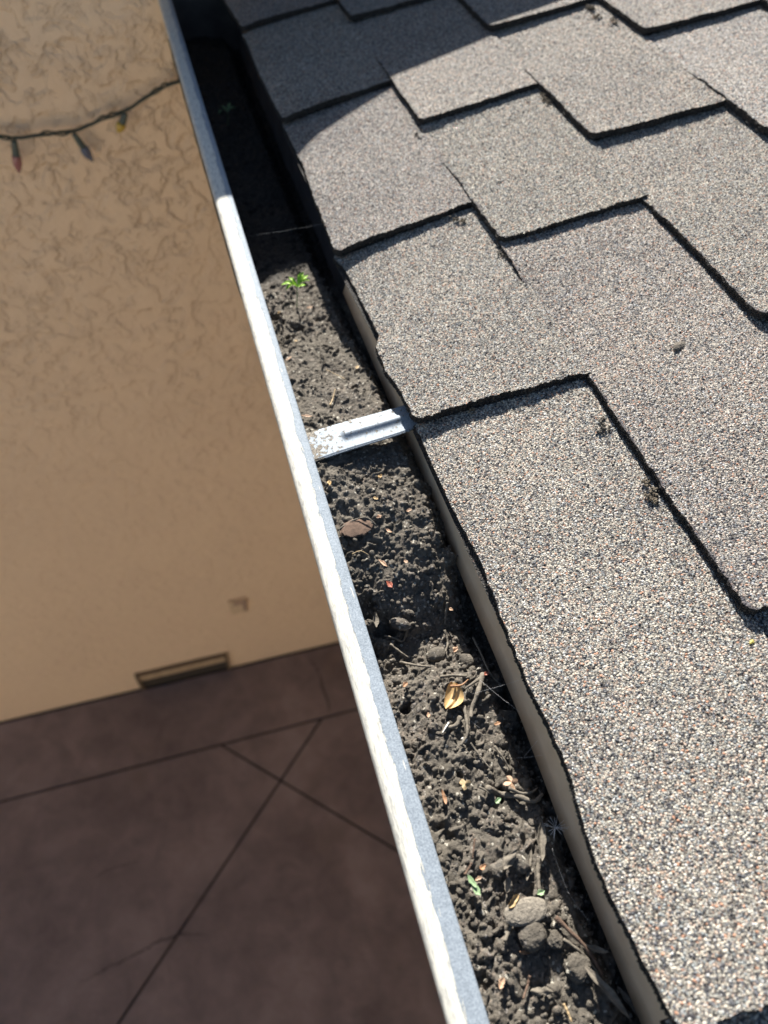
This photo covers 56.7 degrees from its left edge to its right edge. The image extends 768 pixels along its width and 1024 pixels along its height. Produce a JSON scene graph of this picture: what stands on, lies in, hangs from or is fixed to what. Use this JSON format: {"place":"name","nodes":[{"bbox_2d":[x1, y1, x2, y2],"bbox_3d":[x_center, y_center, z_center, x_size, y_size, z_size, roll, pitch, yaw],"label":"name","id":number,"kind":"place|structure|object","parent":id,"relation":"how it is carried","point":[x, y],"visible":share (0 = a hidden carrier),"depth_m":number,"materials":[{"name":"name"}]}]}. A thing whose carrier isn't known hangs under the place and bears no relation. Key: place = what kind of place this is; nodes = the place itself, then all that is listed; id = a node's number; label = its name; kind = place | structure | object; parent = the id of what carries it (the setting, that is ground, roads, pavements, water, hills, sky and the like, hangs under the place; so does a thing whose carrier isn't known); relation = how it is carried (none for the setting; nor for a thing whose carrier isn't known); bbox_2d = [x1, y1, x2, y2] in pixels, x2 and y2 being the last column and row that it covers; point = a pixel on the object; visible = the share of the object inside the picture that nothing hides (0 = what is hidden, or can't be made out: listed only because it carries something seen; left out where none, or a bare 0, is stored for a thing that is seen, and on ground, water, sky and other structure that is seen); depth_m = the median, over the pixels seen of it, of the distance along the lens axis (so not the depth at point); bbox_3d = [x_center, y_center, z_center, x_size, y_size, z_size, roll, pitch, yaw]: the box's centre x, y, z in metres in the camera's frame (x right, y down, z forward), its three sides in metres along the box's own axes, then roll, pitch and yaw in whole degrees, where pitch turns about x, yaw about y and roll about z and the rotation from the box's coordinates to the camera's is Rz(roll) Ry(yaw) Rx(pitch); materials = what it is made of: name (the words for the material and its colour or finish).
{"place":"outdoors","nodes":[
{"label":"outdoors","id":0,"kind":"place"},
{"bbox_2d":[0,644,445,1023],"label":"patio","id":1,"kind":"structure","parent":0,"point":[304,913],"depth_m":2.59,"materials":[{"name":"concrete"}]},
{"bbox_2d":[0,642,397,1023],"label":"patio joints","id":2,"kind":"object","parent":1,"relation":"on","point":[231,854],"depth_m":2.82,"materials":[{"name":"black concrete"}]},
{"bbox_3d":[1.051,1.426,1.061,1.564,2.510,4.385,-11,55,-13],"label":"house","id":3,"kind":"object","parent":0,"visible":0},
{"bbox_2d":[222,0,767,1023],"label":"shingle roof","id":4,"kind":"structure","parent":3,"relation":"on","point":[610,204],"depth_m":0.57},
{"bbox_2d":[158,0,489,1023],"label":"rain gutter","id":5,"kind":"object","parent":4,"relation":"attached to","point":[452,970],"visible":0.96,"depth_m":0.51,"materials":[{"name":"paint"}]},
{"bbox_2d":[307,405,416,461],"bbox_3d":[-0.018,-0.066,0.586,0.108,0.016,0.032,-14,55,-14],"label":"gutter hanger","id":6,"kind":"object","parent":5,"relation":"attached to","point":[333,440],"visible":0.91,"depth_m":0.58,"materials":[{"name":"metal"}]},
{"bbox_2d":[168,37,640,1023],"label":"gutter soil","id":7,"kind":"structure","parent":5,"relation":"in","point":[314,343],"depth_m":0.53,"materials":[{"name":"soil"}]},
{"bbox_2d":[218,102,234,125],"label":"seedling","id":8,"kind":"object","parent":7,"relation":"on","point":[228,107],"visible":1,"depth_m":0.99,"materials":[{"name":"green plant"}]},
{"bbox_2d":[282,272,308,306],"bbox_3d":[-0.091,-0.229,0.740,0.030,0.037,0.017,-11,55,-13],"label":"seedling","id":9,"kind":"object","parent":7,"relation":"on","point":[301,278],"visible":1,"depth_m":0.73,"materials":[{"name":"green plant"}]},
{"bbox_2d":[339,519,372,537],"bbox_3d":[-0.021,0.012,0.541,0.027,0.003,0.017,-11,55,-13],"label":"bark piece","id":10,"kind":"object","parent":7,"relation":"on","point":[357,528],"visible":1,"depth_m":0.54,"materials":[{"name":"brown wood"}]},
{"bbox_2d":[338,517,376,529],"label":"twig","id":11,"kind":"object","parent":10,"relation":"on","point":[356,519],"visible":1,"depth_m":0.54,"materials":[{"name":"wood"}]},
{"bbox_2d":[373,612,378,626],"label":"rolled leaf","id":12,"kind":"object","parent":7,"relation":"on","point":[376,620],"visible":1,"depth_m":0.52,"materials":[{"name":"plant"}]},
{"bbox_2d":[386,580,392,586],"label":"dry leaf","id":13,"kind":"object","parent":7,"relation":"on","point":[389,584],"visible":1,"depth_m":0.52,"materials":[{"name":"plant"}]},
{"bbox_2d":[390,643,408,657],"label":"twig","id":14,"kind":"object","parent":7,"relation":"on","point":[397,649],"visible":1,"depth_m":0.52,"materials":[{"name":"wood"}]},
{"bbox_2d":[389,617,410,630],"bbox_3d":[0.012,0.082,0.522,0.015,0.007,0.012,-11,55,-13],"label":"soil clod","id":15,"kind":"object","parent":7,"relation":"on","point":[401,624],"visible":1,"depth_m":0.52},
{"bbox_2d":[384,621,415,641],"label":"twig","id":16,"kind":"object","parent":7,"relation":"on","point":[406,631],"visible":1,"depth_m":0.52,"materials":[{"name":"wood"}]},
{"bbox_2d":[399,661,430,667],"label":"twig","id":17,"kind":"object","parent":7,"relation":"on","point":[412,664],"visible":1,"depth_m":0.50,"materials":[{"name":"wood"}]},
{"bbox_2d":[426,646,445,662],"bbox_3d":[0.038,0.104,0.518,0.016,0.010,0.012,-11,55,-13],"label":"soil clod","id":18,"kind":"object","parent":7,"relation":"on","point":[436,654],"visible":1,"depth_m":0.52,"materials":[{"name":"grey soil"}]},
{"bbox_2d":[441,790,446,803],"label":"dry leaf","id":19,"kind":"object","parent":7,"relation":"on","point":[444,797],"visible":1,"depth_m":0.44,"materials":[{"name":"plant"}]},
{"bbox_2d":[443,630,448,652],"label":"twig","id":20,"kind":"object","parent":7,"relation":"on","point":[446,636],"visible":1,"depth_m":0.52,"materials":[{"name":"wood"}]},
{"bbox_2d":[444,602,448,623],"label":"twig","id":21,"kind":"object","parent":7,"relation":"on","point":[446,610],"visible":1,"depth_m":0.53,"materials":[{"name":"wood"}]},
{"bbox_2d":[443,715,462,731],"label":"twig","id":22,"kind":"object","parent":7,"relation":"on","point":[456,724],"visible":1,"depth_m":0.47,"materials":[{"name":"wood"}]},
{"bbox_2d":[440,674,466,678],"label":"twig","id":23,"kind":"object","parent":7,"relation":"on","point":[449,675],"visible":1,"depth_m":0.49,"materials":[{"name":"wood"}]},
{"bbox_2d":[444,679,468,708],"bbox_3d":[0.049,0.122,0.482,0.013,0.007,0.027,17,54,8],"label":"seed pod","id":24,"kind":"object","parent":7,"relation":"on","point":[454,695],"visible":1,"depth_m":0.48,"materials":[{"name":"beige plant"}]},
{"bbox_2d":[460,705,468,745],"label":"twig","id":25,"kind":"object","parent":7,"relation":"on","point":[464,708],"visible":1,"depth_m":0.47,"materials":[{"name":"wood"}]},
{"bbox_2d":[459,779,470,789],"bbox_3d":[0.051,0.171,0.447,0.007,0.003,0.007,-11,55,-13],"label":"dried flower scrap","id":26,"kind":"object","parent":7,"relation":"on","point":[464,783],"visible":1,"depth_m":0.45,"materials":[{"name":"plant"}]},
{"bbox_2d":[459,654,474,668],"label":"soil clod","id":27,"kind":"object","parent":7,"relation":"on","point":[467,660],"visible":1,"depth_m":0.51,"materials":[{"name":"grey soil"}]},
{"bbox_2d":[464,862,472,875],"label":"twig","id":28,"kind":"object","parent":7,"relation":"on","point":[467,869],"visible":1,"depth_m":0.42,"materials":[{"name":"brown wood"}]},
{"bbox_2d":[467,874,476,887],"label":"seed leaf","id":29,"kind":"object","parent":7,"relation":"on","point":[472,881],"visible":1,"depth_m":0.41,"materials":[{"name":"green plant"}]},
{"bbox_2d":[472,838,475,858],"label":"twig","id":30,"kind":"object","parent":7,"relation":"on","point":[474,840],"visible":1,"depth_m":0.43,"materials":[{"name":"brown wood"}]},
{"bbox_2d":[464,672,485,718],"bbox_3d":[0.060,0.124,0.487,0.011,0.008,0.036,19,54,10],"label":"twig","id":31,"kind":"object","parent":7,"relation":"on","point":[480,679],"visible":1,"depth_m":0.49,"materials":[{"name":"wood"}]},
{"bbox_2d":[471,884,480,894],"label":"seed leaf","id":32,"kind":"object","parent":7,"relation":"on","point":[476,891],"visible":1,"depth_m":0.41,"materials":[{"name":"green plant"}]},
{"bbox_2d":[470,743,490,768],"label":"twig","id":33,"kind":"object","parent":7,"relation":"on","point":[476,751],"visible":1,"depth_m":0.46,"materials":[{"name":"wood"}]},
{"bbox_2d":[472,637,502,685],"bbox_3d":[0.073,0.106,0.514,0.010,0.020,0.045,-11,55,-13],"label":"twig","id":34,"kind":"object","parent":7,"relation":"on","point":[477,646],"visible":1,"depth_m":0.51,"materials":[{"name":"wood"}]},
{"bbox_2d":[489,859,505,879],"bbox_3d":[0.068,0.213,0.423,0.011,0.008,0.010,-11,55,-13],"label":"soil clod","id":35,"kind":"object","parent":7,"relation":"on","point":[496,871],"visible":1,"depth_m":0.42,"materials":[{"name":"grey soil"}]},
{"bbox_2d":[498,977,504,988],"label":"dry leaf","id":36,"kind":"object","parent":7,"relation":"on","point":[501,982],"visible":1,"depth_m":0.39,"materials":[{"name":"beige plant"}]},
{"bbox_2d":[494,745,510,770],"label":"twig","id":37,"kind":"object","parent":7,"relation":"on","point":[499,752],"visible":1,"depth_m":0.47,"materials":[{"name":"wood"}]},
{"bbox_2d":[504,877,510,892],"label":"rolled leaf","id":38,"kind":"object","parent":7,"relation":"on","point":[507,883],"visible":1,"depth_m":0.42,"materials":[{"name":"plant"}]},
{"bbox_2d":[503,924,511,941],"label":"twig","id":39,"kind":"object","parent":7,"relation":"on","point":[507,934],"visible":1,"depth_m":0.40,"materials":[{"name":"wood"}]},
{"bbox_2d":[503,849,516,869],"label":"rolled leaf","id":40,"kind":"object","parent":7,"relation":"on","point":[509,859],"visible":1,"depth_m":0.42,"materials":[{"name":"plant"}]},
{"bbox_2d":[503,776,517,788],"bbox_3d":[0.081,0.174,0.456,0.010,0.003,0.010,-11,55,-13],"label":"dried flower scrap","id":41,"kind":"object","parent":7,"relation":"on","point":[511,781],"visible":1,"depth_m":0.46,"materials":[{"name":"beige plant"}]},
{"bbox_2d":[479,785,543,802],"bbox_3d":[0.081,0.180,0.452,0.044,0.014,0.010,0,53,-5],"label":"twig","id":42,"kind":"object","parent":7,"relation":"on","point":[489,789],"visible":1,"depth_m":0.45,"materials":[{"name":"wood"}]},
{"bbox_2d":[512,853,529,873],"bbox_3d":[0.081,0.210,0.424,0.012,0.007,0.009,40,60,23],"label":"soil clod","id":43,"kind":"object","parent":7,"relation":"on","point":[521,865],"visible":1,"depth_m":0.42,"materials":[{"name":"grey soil"}]},
{"bbox_2d":[504,897,547,926],"bbox_3d":[0.081,0.229,0.408,0.027,0.005,0.014,-11,55,-13],"label":"stone","id":44,"kind":"object","parent":7,"relation":"on","point":[525,911],"visible":1,"depth_m":0.41,"materials":[{"name":"grey stone"}]},
{"bbox_2d":[508,894,518,907],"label":"dry leaf","id":45,"kind":"object","parent":44,"relation":"on","point":[513,901],"visible":1,"depth_m":0.41,"materials":[{"name":"yellow plant"}]},
{"bbox_2d":[522,975,530,999],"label":"twig","id":46,"kind":"object","parent":7,"relation":"on","point":[527,986],"visible":1,"depth_m":0.39,"materials":[{"name":"brown wood"}]},
{"bbox_2d":[526,848,531,880],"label":"rolled leaf","id":47,"kind":"object","parent":7,"relation":"on","point":[529,858],"visible":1,"depth_m":0.43,"materials":[{"name":"plant"}]},
{"bbox_2d":[517,921,546,952],"bbox_3d":[0.084,0.240,0.403,0.017,0.011,0.016,-11,55,-13],"label":"soil clod","id":48,"kind":"object","parent":7,"relation":"on","point":[532,937],"visible":1,"depth_m":0.40,"materials":[{"name":"grey soil"}]},
{"bbox_2d":[536,858,541,889],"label":"twig","id":49,"kind":"object","parent":7,"relation":"on","point":[538,864],"visible":1,"depth_m":0.42,"materials":[{"name":"wood"}]},
{"bbox_2d":[537,889,544,895],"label":"seed leaf","id":50,"kind":"object","parent":7,"relation":"on","point":[540,892],"visible":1,"depth_m":0.41,"materials":[{"name":"green plant"}]},
{"bbox_2d":[537,819,546,860],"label":"rolled leaf","id":51,"kind":"object","parent":7,"relation":"on","point":[541,838],"visible":1,"depth_m":0.43,"materials":[{"name":"plant"}]},
{"bbox_2d":[530,987,553,996],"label":"rolled leaf","id":52,"kind":"object","parent":7,"relation":"on","point":[539,991],"visible":1,"depth_m":0.39,"materials":[{"name":"plant"}]},
{"bbox_2d":[543,815,565,837],"bbox_3d":[0.106,0.194,0.439,0.014,0.015,0.012,-27,59,-22],"label":"dandelion seed","id":53,"kind":"object","parent":7,"relation":"on","point":[555,828],"visible":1,"depth_m":0.44,"materials":[{"name":"grey plant"}]},
{"bbox_2d":[546,929,563,948],"bbox_3d":[0.098,0.244,0.406,0.011,0.007,0.010,-11,55,-13],"label":"soil clod","id":54,"kind":"object","parent":7,"relation":"on","point":[555,937],"visible":1,"depth_m":0.40,"materials":[{"name":"grey soil"}]},
{"bbox_2d":[562,1003,571,1021],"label":"twig","id":55,"kind":"object","parent":7,"relation":"on","point":[566,1010],"visible":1,"depth_m":0.39,"materials":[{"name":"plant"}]},
{"bbox_2d":[564,952,590,983],"bbox_3d":[0.108,0.255,0.399,0.013,0.009,0.015,31,57,18],"label":"soil clod","id":56,"kind":"object","parent":7,"relation":"on","point":[574,968],"visible":1,"depth_m":0.40,"materials":[{"name":"grey soil"}]},
{"bbox_2d":[554,915,602,975],"bbox_3d":[0.112,0.246,0.405,0.005,0.007,0.037,-33,62,-26],"label":"twig","id":57,"kind":"object","parent":7,"relation":"on","point":[561,922],"visible":1,"depth_m":0.40,"materials":[{"name":"wood"}]},
{"bbox_2d":[563,938,599,975],"bbox_3d":[0.112,0.251,0.402,0.026,0.005,0.004,38,59,22],"label":"twig","id":58,"kind":"object","parent":7,"relation":"on","point":[566,941],"visible":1,"depth_m":0.40,"materials":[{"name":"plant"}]},
{"bbox_2d":[581,944,607,953],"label":"rolled leaf","id":59,"kind":"object","parent":7,"relation":"on","point":[596,948],"visible":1,"depth_m":0.40,"materials":[{"name":"plant"}]},
{"bbox_2d":[584,965,630,1019],"bbox_3d":[0.122,0.262,0.389,0.005,0.003,0.034,-37,64,-27],"label":"rolled leaf","id":60,"kind":"object","parent":7,"relation":"on","point":[609,992],"visible":1,"depth_m":0.39,"materials":[{"name":"plant"}]},
{"bbox_2d":[617,986,637,1015],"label":"rolled leaf","id":61,"kind":"object","parent":7,"relation":"on","point":[626,998],"visible":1,"depth_m":0.41,"materials":[{"name":"plant"}]},
{"bbox_2d":[449,216,466,222],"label":"debris clump","id":62,"kind":"object","parent":4,"relation":"on","point":[461,220],"visible":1,"depth_m":0.70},
{"bbox_2d":[497,250,505,258],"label":"debris clump","id":63,"kind":"object","parent":4,"relation":"on","point":[501,254],"visible":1,"depth_m":0.67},
{"bbox_2d":[540,92,552,104],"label":"debris clump","id":64,"kind":"object","parent":4,"relation":"on","point":[543,97],"visible":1,"depth_m":0.80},
{"bbox_2d":[585,4,617,24],"bbox_3d":[0.267,-0.619,0.884,0.020,0.009,0.067,-16,56,-16],"label":"debris clump","id":65,"kind":"object","parent":4,"relation":"on","point":[598,14],"visible":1,"depth_m":0.88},
{"bbox_2d":[595,417,610,434],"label":"debris clump","id":66,"kind":"object","parent":4,"relation":"on","point":[602,419],"visible":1,"depth_m":0.54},
{"bbox_2d":[641,476,658,505],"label":"debris clump","id":67,"kind":"object","parent":4,"relation":"on","point":[652,498],"visible":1,"depth_m":0.50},
{"bbox_2d":[673,341,684,350],"bbox_3d":[0.236,-0.133,0.569,0.015,0.004,0.009,-11,55,-13],"label":"bark chip","id":68,"kind":"object","parent":4,"relation":"on","point":[679,345],"visible":1,"depth_m":0.57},
{"label":"ground","id":69,"kind":"structure","parent":0,"visible":0},
{"bbox_2d":[0,0,338,721],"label":"stucco building","id":70,"kind":"structure","parent":69,"relation":"on","point":[151,516],"depth_m":1.78,"materials":[{"name":"beige paint"}]},
{"bbox_2d":[0,79,179,173],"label":"string lights","id":71,"kind":"object","parent":70,"relation":"hanging from","point":[85,150],"visible":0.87,"depth_m":1.23,"materials":[{"name":"black plastic"}]},
{"bbox_2d":[134,652,230,690],"bbox_3d":[-0.831,0.663,2.958,0.370,0.140,0.015,-11,55,-13],"label":"wall vent","id":72,"kind":"object","parent":70,"relation":"attached to","point":[177,671],"depth_m":2.95,"materials":[{"name":"metal"}]},
{"bbox_2d":[228,597,247,614],"bbox_3d":[-0.548,0.356,2.679,0.065,0.095,0.014,-11,55,-13],"label":"outlet cover","id":73,"kind":"object","parent":70,"relation":"attached to","point":[237,605],"visible":1,"depth_m":2.67,"materials":[{"name":"beige plastic"}]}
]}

